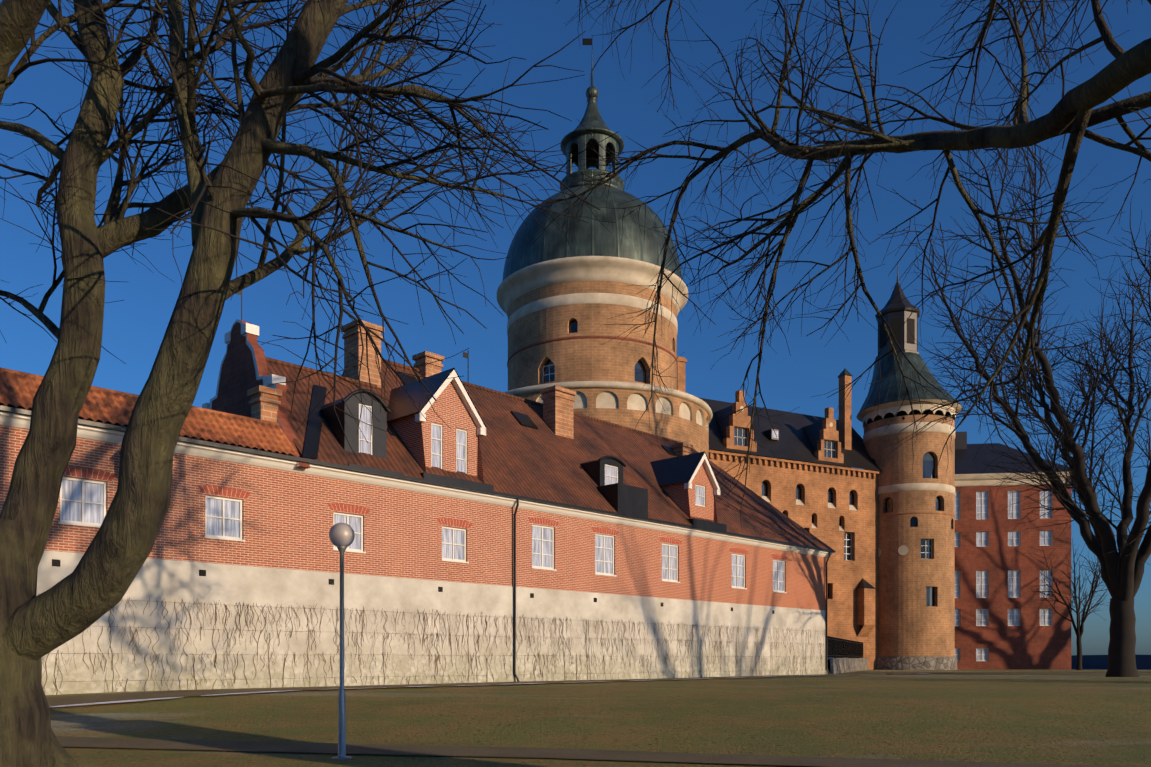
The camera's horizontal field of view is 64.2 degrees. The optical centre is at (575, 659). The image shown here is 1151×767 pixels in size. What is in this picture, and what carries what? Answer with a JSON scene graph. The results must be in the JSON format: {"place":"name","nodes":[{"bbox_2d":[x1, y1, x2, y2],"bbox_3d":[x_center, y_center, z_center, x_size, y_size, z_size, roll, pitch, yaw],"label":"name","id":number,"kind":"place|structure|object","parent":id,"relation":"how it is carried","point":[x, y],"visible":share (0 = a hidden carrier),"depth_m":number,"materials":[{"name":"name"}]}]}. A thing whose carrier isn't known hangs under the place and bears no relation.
{"place":"outdoors","nodes":[
{"label":"outdoors","id":0,"kind":"place"},
{"bbox_2d":[119,290,829,681],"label":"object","id":1,"kind":"object","parent":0,"point":[249,386],"visible":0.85,"depth_m":36.69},
{"bbox_2d":[0,0,1150,654],"label":"sky","id":2,"kind":"structure","parent":0,"point":[134,328],"materials":[{"name":"blue"}]},
{"bbox_2d":[56,736,1136,766],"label":"path","id":3,"kind":"structure","parent":0,"point":[268,746],"depth_m":15.15,"materials":[{"name":"grey asphalt"}]},
{"bbox_2d":[45,669,1150,766],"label":"lawn","id":4,"kind":"structure","parent":0,"point":[1029,716],"depth_m":19.83,"materials":[{"name":"green plant"}]},
{"bbox_2d":[0,0,618,766],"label":"tree","id":5,"kind":"object","parent":4,"relation":"on","point":[84,594],"visible":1,"depth_m":11.20,"materials":[{"name":"brown plant"}]},
{"bbox_2d":[329,523,354,758],"bbox_3d":[-3.728,-0.249,14.648,0.400,3.860,0.400,0,0,1],"label":"lamp post","id":6,"kind":"object","parent":4,"relation":"on","point":[341,536],"visible":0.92,"depth_m":14.60,"materials":[{"name":"white"}]},
{"bbox_2d":[0,357,835,694],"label":"building wing","id":7,"kind":"structure","parent":4,"relation":"on","point":[266,545],"depth_m":35.63,"materials":[{"name":"red brick"}]},
{"bbox_2d":[0,367,297,455],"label":"tiled roof","id":8,"kind":"structure","parent":7,"relation":"attached to","point":[20,388],"depth_m":28.58,"materials":[{"name":"orange tile"}]},
{"bbox_2d":[64,385,787,560],"bbox_3d":[-6.770,-7.945,36.364,3.728,5.400,52.895,0,0,44],"label":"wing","id":9,"kind":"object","parent":7,"relation":"attached to","point":[312,438],"visible":0.98,"depth_m":32.98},
{"bbox_2d":[41,596,825,694],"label":"climbing vines","id":10,"kind":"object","parent":7,"relation":"attached to","point":[438,655],"visible":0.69,"depth_m":35.02,"materials":[{"name":"brown plant"}]},
{"bbox_2d":[46,672,1150,706],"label":"path","id":11,"kind":"structure","parent":4,"relation":"on","point":[65,700],"depth_m":27.98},
{"bbox_2d":[50,673,926,706],"bbox_3d":[2.774,1.154,38.137,0.745,0.589,57.856,0,0,44],"label":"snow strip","id":12,"kind":"object","parent":11,"relation":"on","point":[270,691],"visible":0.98,"depth_m":24.23,"materials":[{"name":"white snow"}]},
{"bbox_2d":[497,38,712,458],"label":"tower","id":13,"kind":"structure","parent":4,"relation":"on","point":[559,302],"depth_m":64.97,"materials":[{"name":"brick"}]},
{"bbox_2d":[677,356,881,669],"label":"castle wing","id":14,"kind":"structure","parent":4,"relation":"on","point":[807,477],"depth_m":81.07,"materials":[{"name":"brick"}]},
{"bbox_2d":[493,0,1150,526],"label":"tree","id":15,"kind":"object","parent":4,"relation":"on","point":[1073,114],"visible":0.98,"depth_m":15.15,"materials":[{"name":"brown plant"}]},
{"bbox_2d":[827,636,867,673],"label":"fence on stone wall","id":16,"kind":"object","parent":4,"relation":"on","point":[844,655],"visible":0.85,"depth_m":67.39,"materials":[{"name":"grey stone"}]},
{"bbox_2d":[856,264,961,669],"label":"tower","id":17,"kind":"structure","parent":4,"relation":"on","point":[916,548],"depth_m":81.99,"materials":[{"name":"brick"}]},
{"bbox_2d":[955,432,1071,669],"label":"castle block","id":18,"kind":"structure","parent":4,"relation":"on","point":[1003,621],"depth_m":90.99,"materials":[{"name":"brick"}]},
{"bbox_2d":[890,106,1150,676],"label":"tree","id":19,"kind":"object","parent":4,"relation":"on","point":[1122,570],"visible":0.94,"depth_m":48.97,"materials":[{"name":"black plant"}]},
{"bbox_2d":[1028,543,1109,669],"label":"tree","id":20,"kind":"object","parent":4,"relation":"on","point":[1079,630],"visible":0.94,"depth_m":79.08,"materials":[{"name":"black plant"}]},
{"bbox_2d":[1071,669,1150,669],"bbox_3d":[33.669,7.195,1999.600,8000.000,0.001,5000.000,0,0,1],"label":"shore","id":21,"kind":"structure","parent":0,"point":[1107,669],"depth_m":645.08,"materials":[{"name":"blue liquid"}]},
{"bbox_2d":[1071,655,1150,668],"bbox_3d":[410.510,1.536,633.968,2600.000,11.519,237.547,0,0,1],"label":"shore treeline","id":22,"kind":"object","parent":21,"relation":"on","point":[1101,661],"depth_m":668.25,"materials":[{"name":"blue"}]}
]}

